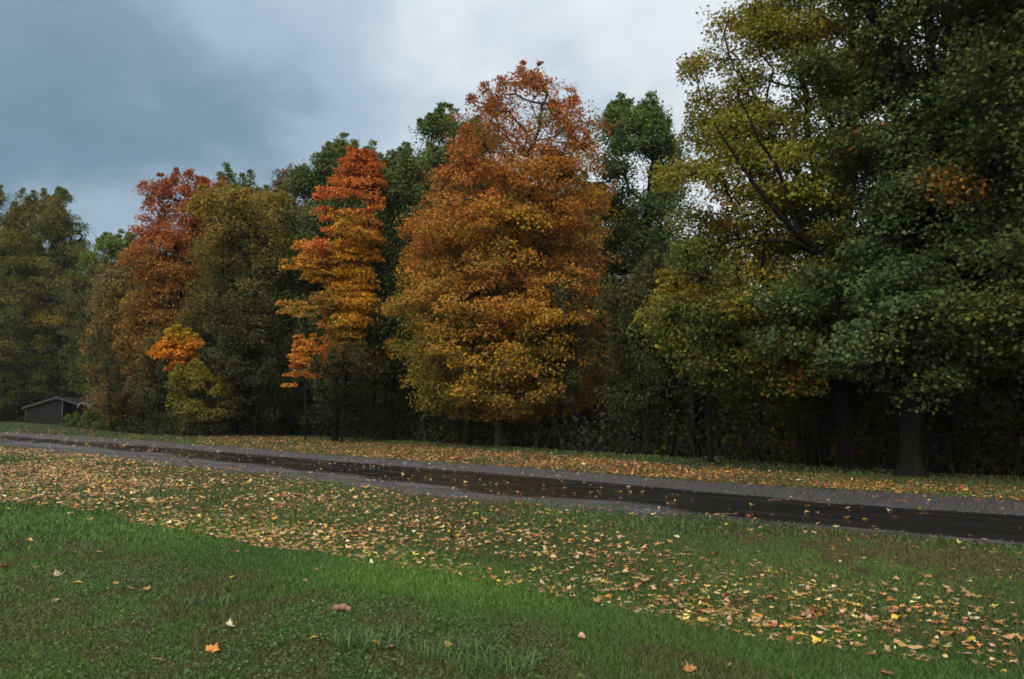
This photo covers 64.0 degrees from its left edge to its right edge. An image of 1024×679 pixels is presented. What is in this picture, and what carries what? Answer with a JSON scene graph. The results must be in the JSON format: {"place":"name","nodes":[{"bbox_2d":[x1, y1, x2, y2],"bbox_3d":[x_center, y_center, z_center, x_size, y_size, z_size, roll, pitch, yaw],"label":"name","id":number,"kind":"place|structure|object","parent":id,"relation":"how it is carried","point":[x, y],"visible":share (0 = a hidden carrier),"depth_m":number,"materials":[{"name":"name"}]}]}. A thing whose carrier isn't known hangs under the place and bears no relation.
{"place":"outdoors","nodes":[
{"label":"outdoors","id":0,"kind":"place"},
{"bbox_2d":[0,0,1019,387],"label":"sky","id":1,"kind":"structure","parent":0,"point":[99,98],"materials":[{"name":"grey"}]},
{"bbox_2d":[0,421,1023,678],"bbox_3d":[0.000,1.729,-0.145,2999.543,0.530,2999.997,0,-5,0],"label":"ground","id":2,"kind":"structure","parent":0,"point":[560,452],"depth_m":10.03,"materials":[{"name":"green plant"}]},
{"bbox_2d":[0,222,45,381],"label":"woodland tree","id":3,"kind":"object","parent":2,"relation":"on","point":[5,377],"visible":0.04,"depth_m":106.33,"materials":[{"name":"green plant"}]},
{"bbox_2d":[0,184,49,412],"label":"oak tree","id":4,"kind":"object","parent":2,"relation":"on","point":[16,223],"visible":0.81,"depth_m":96.46,"materials":[{"name":"green plant"}]},
{"bbox_2d":[0,239,88,389],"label":"woodland tree","id":5,"kind":"object","parent":2,"relation":"on","point":[53,243],"visible":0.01,"depth_m":103.51,"materials":[{"name":"green plant"}]},
{"bbox_2d":[0,188,90,403],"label":"oak tree","id":6,"kind":"object","parent":2,"relation":"on","point":[40,208],"visible":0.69,"depth_m":97.31,"materials":[{"name":"green plant"}]},
{"bbox_2d":[22,393,95,425],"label":"shed","id":7,"kind":"structure","parent":2,"relation":"on","point":[54,410],"depth_m":83.69,"materials":[{"name":"wood"}]},
{"bbox_2d":[33,186,99,399],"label":"oak tree","id":8,"kind":"object","parent":2,"relation":"on","point":[63,192],"visible":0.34,"depth_m":99.88,"materials":[{"name":"green plant"}]},
{"bbox_2d":[0,317,148,422],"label":"undergrowth","id":9,"kind":"object","parent":2,"relation":"on","point":[32,400],"visible":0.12,"depth_m":98.66,"materials":[{"name":"green plant"}]},
{"bbox_2d":[58,411,94,428],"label":"shrub","id":10,"kind":"object","parent":2,"relation":"on","point":[71,418],"visible":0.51,"depth_m":65.31,"materials":[{"name":"green plant"}]},
{"bbox_2d":[51,255,152,393],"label":"woodland tree","id":11,"kind":"object","parent":2,"relation":"on","point":[81,284],"visible":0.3,"depth_m":61.06,"materials":[{"name":"green plant"}]},
{"bbox_2d":[65,228,143,394],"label":"oak tree","id":12,"kind":"object","parent":2,"relation":"on","point":[107,243],"visible":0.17,"depth_m":89.47,"materials":[{"name":"green plant"}]},
{"bbox_2d":[85,323,128,430],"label":"sapling","id":13,"kind":"object","parent":2,"relation":"on","point":[109,360],"visible":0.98,"depth_m":52.83,"materials":[{"name":"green plant"}]},
{"bbox_2d":[80,409,145,433],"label":"shrub","id":14,"kind":"object","parent":2,"relation":"on","point":[91,417],"visible":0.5,"depth_m":56.29,"materials":[{"name":"green plant"}]},
{"bbox_2d":[76,260,153,430],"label":"tree","id":15,"kind":"object","parent":2,"relation":"on","point":[112,284],"visible":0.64,"depth_m":54.63,"materials":[{"name":"brown plant"}]},
{"bbox_2d":[118,318,160,433],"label":"sapling","id":16,"kind":"object","parent":2,"relation":"on","point":[143,408],"visible":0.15,"depth_m":50.20,"materials":[{"name":"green plant"}]},
{"bbox_2d":[100,243,191,360],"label":"woodland tree","id":17,"kind":"object","parent":2,"relation":"on","point":[122,249],"visible":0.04,"depth_m":70.65,"materials":[{"name":"green plant"}]},
{"bbox_2d":[121,365,187,434],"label":"shrub","id":18,"kind":"object","parent":2,"relation":"on","point":[130,386],"visible":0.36,"depth_m":49.28,"materials":[{"name":"green plant"}]},
{"bbox_2d":[126,336,190,434],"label":"sapling","id":19,"kind":"object","parent":2,"relation":"on","point":[161,363],"visible":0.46,"depth_m":47.26,"materials":[{"name":"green plant"}]},
{"bbox_2d":[111,167,228,433],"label":"maple tree","id":20,"kind":"object","parent":2,"relation":"on","point":[160,268],"visible":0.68,"depth_m":49.54,"materials":[{"name":"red plant"}]},
{"bbox_2d":[152,365,193,434],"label":"sapling","id":21,"kind":"object","parent":2,"relation":"on","point":[163,376],"visible":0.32,"depth_m":47.23,"materials":[{"name":"green plant"}]},
{"bbox_2d":[145,324,204,435],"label":"young maple","id":22,"kind":"object","parent":2,"relation":"on","point":[169,341],"visible":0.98,"depth_m":43.78,"materials":[{"name":"orange plant"}]},
{"bbox_2d":[153,221,250,362],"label":"woodland tree","id":23,"kind":"object","parent":2,"relation":"on","point":[200,283],"visible":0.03,"depth_m":66.15,"materials":[{"name":"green plant"}]},
{"bbox_2d":[168,590,240,608],"bbox_3d":[-2.342,1.984,6.279,0.659,0.086,0.428,3,-6,-31],"label":"grass tuft","id":24,"kind":"object","parent":2,"relation":"on","point":[189,601],"visible":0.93,"depth_m":6.25,"materials":[{"name":"plant"}]},
{"bbox_2d":[164,358,244,435],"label":"shrub","id":25,"kind":"object","parent":2,"relation":"on","point":[194,371],"visible":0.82,"depth_m":42.49,"materials":[{"name":"green plant"}]},
{"bbox_2d":[200,353,241,433],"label":"sapling","id":26,"kind":"object","parent":2,"relation":"on","point":[206,365],"visible":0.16,"depth_m":44.97,"materials":[{"name":"green plant"}]},
{"bbox_2d":[173,180,307,434],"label":"tree","id":27,"kind":"object","parent":2,"relation":"on","point":[248,208],"visible":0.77,"depth_m":45.37,"materials":[{"name":"green plant"}]},
{"bbox_2d":[189,162,293,432],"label":"oak tree","id":28,"kind":"object","parent":2,"relation":"on","point":[232,180],"visible":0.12,"depth_m":58.19,"materials":[{"name":"green plant"}]},
{"bbox_2d":[239,339,266,433],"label":"sapling","id":29,"kind":"object","parent":2,"relation":"on","point":[252,350],"visible":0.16,"depth_m":47.12,"materials":[{"name":"green plant"}]},
{"bbox_2d":[207,326,307,435],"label":"young oak","id":30,"kind":"object","parent":2,"relation":"on","point":[240,372],"visible":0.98,"depth_m":42.51,"materials":[{"name":"green plant"}]},
{"bbox_2d":[259,318,297,433],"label":"sapling","id":31,"kind":"object","parent":2,"relation":"on","point":[278,359],"visible":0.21,"depth_m":46.32,"materials":[{"name":"green plant"}]},
{"bbox_2d":[265,342,301,434],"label":"sapling","id":32,"kind":"object","parent":2,"relation":"on","point":[287,389],"visible":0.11,"depth_m":46.50,"materials":[{"name":"green plant"}]},
{"bbox_2d":[266,163,307,420],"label":"tree","id":33,"kind":"object","parent":2,"relation":"on","point":[278,183],"visible":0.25,"depth_m":52.76,"materials":[{"name":"green plant"}]},
{"bbox_2d":[264,367,311,434],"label":"sapling","id":34,"kind":"object","parent":2,"relation":"on","point":[296,414],"visible":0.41,"depth_m":44.65,"materials":[{"name":"green plant"}]},
{"bbox_2d":[281,333,327,439],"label":"young maple","id":35,"kind":"object","parent":2,"relation":"on","point":[304,351],"visible":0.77,"depth_m":37.19,"materials":[{"name":"orange plant"}]},
{"bbox_2d":[262,145,359,435],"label":"oak tree","id":36,"kind":"object","parent":2,"relation":"on","point":[305,181],"visible":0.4,"depth_m":47.01,"materials":[{"name":"green plant"}]},
{"bbox_2d":[298,374,328,435],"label":"sapling","id":37,"kind":"object","parent":2,"relation":"on","point":[311,392],"visible":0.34,"depth_m":44.68,"materials":[{"name":"green plant"}]},
{"bbox_2d":[294,291,347,426],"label":"sapling","id":38,"kind":"object","parent":2,"relation":"on","point":[303,318],"visible":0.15,"depth_m":44.03,"materials":[{"name":"green plant"}]},
{"bbox_2d":[291,320,352,435],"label":"sapling","id":39,"kind":"object","parent":2,"relation":"on","point":[308,336],"visible":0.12,"depth_m":45.17,"materials":[{"name":"green plant"}]},
{"bbox_2d":[296,301,361,436],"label":"sapling","id":40,"kind":"object","parent":2,"relation":"on","point":[315,326],"visible":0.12,"depth_m":42.50,"materials":[{"name":"green plant"}]},
{"bbox_2d":[274,145,388,440],"bbox_3d":[-8.165,-2.212,36.685,5.159,13.587,4.161,0,-5,0],"label":"maple tree","id":41,"kind":"object","parent":2,"relation":"on","point":[343,296],"visible":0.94,"depth_m":36.79,"materials":[{"name":"orange plant"}]},
{"bbox_2d":[331,603,350,611],"bbox_3d":[-1.253,1.974,6.024,0.159,0.065,0.058,0,-5,-2],"label":"bark piece","id":42,"kind":"object","parent":2,"relation":"on","point":[342,607],"visible":0.95,"depth_m":6.01,"materials":[{"name":"wood"}]},
{"bbox_2d":[298,340,399,442],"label":"young oak","id":43,"kind":"object","parent":2,"relation":"on","point":[334,365],"visible":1,"depth_m":35.28,"materials":[{"name":"green plant"}]},
{"bbox_2d":[326,335,372,438],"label":"sapling","id":44,"kind":"object","parent":2,"relation":"on","point":[353,384],"visible":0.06,"depth_m":42.62,"materials":[{"name":"green plant"}]},
{"bbox_2d":[321,132,393,436],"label":"oak tree","id":45,"kind":"object","parent":2,"relation":"on","point":[340,149],"visible":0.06,"depth_m":49.16,"materials":[{"name":"green plant"}]},
{"bbox_2d":[312,620,408,654],"bbox_3d":[-0.929,1.893,5.192,0.650,0.115,0.580,2,-5,-26],"label":"grass tuft","id":46,"kind":"object","parent":2,"relation":"on","point":[366,640],"visible":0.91,"depth_m":5.17,"materials":[{"name":"plant"}]},
{"bbox_2d":[354,303,389,438],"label":"sapling","id":47,"kind":"object","parent":2,"relation":"on","point":[374,382],"visible":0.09,"depth_m":40.09,"materials":[{"name":"green plant"}]},
{"bbox_2d":[365,297,406,438],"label":"sapling","id":48,"kind":"object","parent":2,"relation":"on","point":[386,390],"visible":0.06,"depth_m":41.70,"materials":[{"name":"green plant"}]},
{"bbox_2d":[343,141,457,440],"bbox_3d":[-5.420,-2.369,39.444,5.807,14.487,5.205,0,-5,0],"label":"oak tree","id":49,"kind":"object","parent":2,"relation":"on","point":[399,169],"visible":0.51,"depth_m":38.56,"materials":[{"name":"green plant"}]},
{"bbox_2d":[386,356,426,440],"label":"sapling","id":50,"kind":"object","parent":2,"relation":"on","point":[405,399],"visible":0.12,"depth_m":40.12,"materials":[{"name":"green plant"}]},
{"bbox_2d":[394,368,419,440],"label":"sapling","id":51,"kind":"object","parent":2,"relation":"on","point":[412,397],"visible":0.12,"depth_m":41.57,"materials":[{"name":"green plant"}]},
{"bbox_2d":[0,557,821,678],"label":"clover","id":52,"kind":"object","parent":2,"relation":"on","point":[369,658],"visible":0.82,"depth_m":5.34,"materials":[{"name":"green plant"}]},
{"bbox_2d":[422,360,461,442],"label":"sapling","id":53,"kind":"object","parent":2,"relation":"on","point":[445,416],"visible":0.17,"depth_m":36.45,"materials":[{"name":"green plant"}]},
{"bbox_2d":[394,631,499,664],"bbox_3d":[-0.326,1.851,4.878,0.627,0.105,0.618,4,-6,-41],"label":"grass tuft","id":54,"kind":"object","parent":2,"relation":"on","point":[444,652],"visible":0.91,"depth_m":4.89,"materials":[{"name":"plant"}]},
{"bbox_2d":[392,101,506,442],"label":"oak tree","id":55,"kind":"object","parent":2,"relation":"on","point":[437,124],"visible":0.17,"depth_m":42.22,"materials":[{"name":"green plant"}]},
{"bbox_2d":[443,271,484,443],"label":"sapling","id":56,"kind":"object","parent":2,"relation":"on","point":[459,436],"visible":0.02,"depth_m":34.34,"materials":[{"name":"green plant"}]},
{"bbox_2d":[0,326,946,448],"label":"undergrowth","id":57,"kind":"object","parent":2,"relation":"on","point":[579,413],"visible":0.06,"depth_m":50.28,"materials":[{"name":"green plant"}]},
{"bbox_2d":[444,268,506,444],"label":"sapling","id":58,"kind":"object","parent":2,"relation":"on","point":[470,423],"visible":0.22,"depth_m":33.72,"materials":[{"name":"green plant"}]},
{"bbox_2d":[443,646,548,678],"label":"grass tuft","id":59,"kind":"object","parent":2,"relation":"on","point":[476,664],"visible":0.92,"depth_m":4.55,"materials":[{"name":"plant"}]},
{"bbox_2d":[375,59,624,446],"bbox_3d":[-0.131,-3.555,33.266,10.282,15.850,8.847,0,-5,0],"label":"maple tree","id":60,"kind":"object","parent":2,"relation":"on","point":[538,209],"visible":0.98,"depth_m":31.56,"materials":[{"name":"orange plant"}]},
{"bbox_2d":[460,639,548,674],"bbox_3d":[0.014,1.807,4.595,0.475,0.123,0.456,3,-6,-31],"label":"grass tuft","id":61,"kind":"object","parent":2,"relation":"on","point":[512,655],"visible":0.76,"depth_m":4.62,"materials":[{"name":"plant"}]},
{"bbox_2d":[0,392,1023,477],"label":"brushwood","id":62,"kind":"object","parent":2,"relation":"on","point":[593,434],"visible":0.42,"depth_m":28.37,"materials":[{"name":"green plant"}]},
{"bbox_2d":[0,446,1023,671],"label":"fallen leaves","id":63,"kind":"object","parent":2,"relation":"on","point":[151,499],"depth_m":10.05,"materials":[{"name":"orange plant"}]},
{"bbox_2d":[0,428,1023,499],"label":"fallen leaves","id":64,"kind":"object","parent":2,"relation":"on","point":[649,466],"visible":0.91,"depth_m":21.38,"materials":[{"name":"orange plant"}]},
{"bbox_2d":[0,432,1023,543],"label":"gravel shoulder","id":65,"kind":"object","parent":2,"relation":"on","point":[638,479],"visible":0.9,"depth_m":14.48},
{"bbox_2d":[32,446,1023,549],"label":"gravel","id":66,"kind":"structure","parent":65,"relation":"on","point":[362,460],"depth_m":17.26,"materials":[{"name":"grey gravel"}]},
{"bbox_2d":[506,273,575,448],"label":"sapling","id":67,"kind":"object","parent":2,"relation":"on","point":[541,429],"visible":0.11,"depth_m":33.21,"materials":[{"name":"green plant"}]},
{"bbox_2d":[526,267,569,449],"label":"sapling","id":68,"kind":"object","parent":2,"relation":"on","point":[545,334],"visible":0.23,"depth_m":31.43,"materials":[{"name":"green plant"}]},
{"bbox_2d":[531,277,600,449],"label":"sapling","id":69,"kind":"object","parent":2,"relation":"on","point":[560,395],"visible":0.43,"depth_m":30.93,"materials":[{"name":"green plant"}]},
{"bbox_2d":[521,170,622,341],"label":"woodland tree","id":70,"kind":"object","parent":2,"relation":"on","point":[585,213],"depth_m":54.05,"materials":[{"name":"orange plant"}]},
{"bbox_2d":[548,263,596,449],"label":"sapling","id":71,"kind":"object","parent":2,"relation":"on","point":[562,294],"visible":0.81,"depth_m":30.37,"materials":[{"name":"green plant"}]},
{"bbox_2d":[126,382,1023,476],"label":"bare brush","id":72,"kind":"object","parent":2,"relation":"on","point":[733,457],"visible":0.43,"depth_m":25.19,"materials":[{"name":"brown plant"}]},
{"bbox_2d":[522,204,630,429],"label":"woodland tree","id":73,"kind":"object","parent":2,"relation":"on","point":[594,251],"visible":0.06,"depth_m":43.33,"materials":[{"name":"green plant"}]},
{"bbox_2d":[582,285,636,452],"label":"sapling","id":74,"kind":"object","parent":2,"relation":"on","point":[600,321],"visible":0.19,"depth_m":31.11,"materials":[{"name":"green plant"}]},
{"bbox_2d":[583,327,637,452],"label":"sapling","id":75,"kind":"object","parent":2,"relation":"on","point":[596,348],"visible":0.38,"depth_m":29.96,"materials":[{"name":"green plant"}]},
{"bbox_2d":[600,250,660,453],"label":"sapling","id":76,"kind":"object","parent":2,"relation":"on","point":[630,429],"visible":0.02,"depth_m":29.83,"materials":[{"name":"green plant"}]},
{"bbox_2d":[593,273,670,455],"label":"sapling","id":77,"kind":"object","parent":2,"relation":"on","point":[638,296],"visible":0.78,"depth_m":26.97,"materials":[{"name":"green plant"}]},
{"bbox_2d":[598,322,674,454],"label":"sapling","id":78,"kind":"object","parent":2,"relation":"on","point":[639,430],"visible":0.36,"depth_m":27.77,"materials":[{"name":"green plant"}]},
{"bbox_2d":[577,90,702,449],"bbox_3d":[5.728,-3.046,36.329,5.630,16.190,5.083,0,-5,0],"label":"oak tree","id":79,"kind":"object","parent":2,"relation":"on","point":[645,232],"visible":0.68,"depth_m":35.81,"materials":[{"name":"green plant"}]},
{"bbox_2d":[611,272,668,447],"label":"sapling","id":80,"kind":"object","parent":2,"relation":"on","point":[637,399],"visible":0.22,"depth_m":27.18,"materials":[{"name":"green plant"}]},
{"bbox_2d":[616,257,672,454],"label":"sapling","id":81,"kind":"object","parent":2,"relation":"on","point":[650,277],"visible":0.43,"depth_m":26.72,"materials":[{"name":"green plant"}]},
{"bbox_2d":[602,349,721,456],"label":"sapling","id":82,"kind":"object","parent":2,"relation":"on","point":[622,366],"visible":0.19,"depth_m":28.66,"materials":[{"name":"green plant"}]},
{"bbox_2d":[649,256,707,456],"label":"sapling","id":83,"kind":"object","parent":2,"relation":"on","point":[674,420],"visible":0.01,"depth_m":28.02,"materials":[{"name":"green plant"}]},
{"bbox_2d":[627,230,734,457],"bbox_3d":[5.874,0.071,26.750,3.975,7.750,3.700,-4,-6,41],"label":"sapling","id":84,"kind":"object","parent":2,"relation":"on","point":[653,255],"visible":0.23,"depth_m":26.73,"materials":[{"name":"green plant"}]},
{"bbox_2d":[634,349,733,432],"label":"woodland tree","id":85,"kind":"object","parent":2,"relation":"on","point":[680,403],"visible":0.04,"depth_m":28.71,"materials":[{"name":"green plant"}]},
{"bbox_2d":[662,260,717,458],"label":"sapling","id":86,"kind":"object","parent":2,"relation":"on","point":[701,278],"visible":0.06,"depth_m":27.12,"materials":[{"name":"green plant"}]},
{"bbox_2d":[656,356,733,458],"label":"sapling","id":87,"kind":"object","parent":2,"relation":"on","point":[704,438],"visible":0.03,"depth_m":28.22,"materials":[{"name":"green plant"}]},
{"bbox_2d":[656,234,748,456],"bbox_3d":[6.240,0.194,27.363,3.632,7.809,2.962,0,-10,42],"label":"sapling","id":88,"kind":"object","parent":2,"relation":"on","point":[682,382],"visible":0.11,"depth_m":26.96,"materials":[{"name":"green plant"}]},
{"bbox_2d":[625,266,823,462],"bbox_3d":[5.807,0.667,22.379,5.275,5.479,3.708,0,-5,0],"label":"young oak","id":89,"kind":"object","parent":2,"relation":"on","point":[667,282],"visible":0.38,"depth_m":22.10,"materials":[{"name":"green plant"}]},
{"bbox_2d":[705,242,772,459],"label":"sapling","id":90,"kind":"object","parent":2,"relation":"on","point":[741,281],"visible":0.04,"depth_m":27.04,"materials":[{"name":"green plant"}]},
{"bbox_2d":[685,371,802,459],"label":"woodland tree","id":91,"kind":"object","parent":2,"relation":"on","point":[744,414],"visible":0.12,"depth_m":27.09,"materials":[{"name":"green plant"}]},
{"bbox_2d":[632,0,949,468],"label":"oak tree","id":92,"kind":"object","parent":2,"relation":"on","point":[768,26],"visible":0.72,"depth_m":20.00,"materials":[{"name":"green plant"}]},
{"bbox_2d":[781,169,834,465],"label":"sapling","id":93,"kind":"object","parent":2,"relation":"on","point":[814,452],"visible":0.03,"depth_m":21.75,"materials":[{"name":"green plant"}]},
{"bbox_2d":[779,308,860,466],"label":"sapling","id":94,"kind":"object","parent":2,"relation":"on","point":[825,414],"visible":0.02,"depth_m":22.32,"materials":[{"name":"green plant"}]},
{"bbox_2d":[629,220,1023,477],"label":"understory","id":95,"kind":"object","parent":2,"relation":"on","point":[1003,438],"visible":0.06,"depth_m":26.13,"materials":[{"name":"green plant"}]},
{"bbox_2d":[851,215,893,466],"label":"sapling","id":96,"kind":"object","parent":2,"relation":"on","point":[877,436],"visible":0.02,"depth_m":21.81,"materials":[{"name":"green plant"}]},
{"bbox_2d":[733,0,1023,477],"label":"oak tree","id":97,"kind":"object","parent":2,"relation":"on","point":[918,342],"visible":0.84,"depth_m":17.62,"materials":[{"name":"green plant"}]},
{"bbox_2d":[863,362,896,468],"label":"sapling","id":98,"kind":"object","parent":2,"relation":"on","point":[873,435],"visible":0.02,"depth_m":22.85,"materials":[{"name":"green plant"}]},
{"bbox_2d":[886,185,998,473],"bbox_3d":[10.843,-0.580,20.359,2.856,7.806,3.274,-5,-7,44],"label":"sapling","id":99,"kind":"object","parent":2,"relation":"on","point":[954,446],"visible":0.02,"depth_m":19.62,"materials":[{"name":"plant"}]},
{"bbox_2d":[882,0,1023,472],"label":"oak tree","id":100,"kind":"object","parent":2,"relation":"on","point":[929,443],"visible":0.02,"depth_m":20.21,"materials":[{"name":"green plant"}]},
{"bbox_2d":[924,317,988,469],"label":"sapling","id":101,"kind":"object","parent":2,"relation":"on","point":[959,413],"visible":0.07,"depth_m":20.05,"materials":[{"name":"green plant"}]},
{"bbox_2d":[935,243,987,473],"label":"sapling","id":102,"kind":"object","parent":2,"relation":"on","point":[949,422],"visible":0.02,"depth_m":19.93,"materials":[{"name":"plant"}]},
{"bbox_2d":[900,0,1023,404],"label":"oak tree","id":103,"kind":"object","parent":2,"relation":"on","point":[1009,70],"visible":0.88,"depth_m":15.69,"materials":[{"name":"green plant"}]},
{"bbox_2d":[959,160,1023,385],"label":"sapling","id":104,"kind":"object","parent":2,"relation":"on","point":[1009,382],"visible":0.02,"depth_m":18.71,"materials":[{"name":"green plant"}]},
{"bbox_2d":[0,435,1023,542],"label":"road","id":105,"kind":"structure","parent":0,"point":[1005,527],"depth_m":14.10,"materials":[{"name":"grey asphalt"}]},
{"bbox_2d":[0,432,1023,541],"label":"fallen leaves","id":106,"kind":"object","parent":105,"relation":"on","point":[468,476],"visible":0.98,"depth_m":17.44,"materials":[{"name":"orange plant"}]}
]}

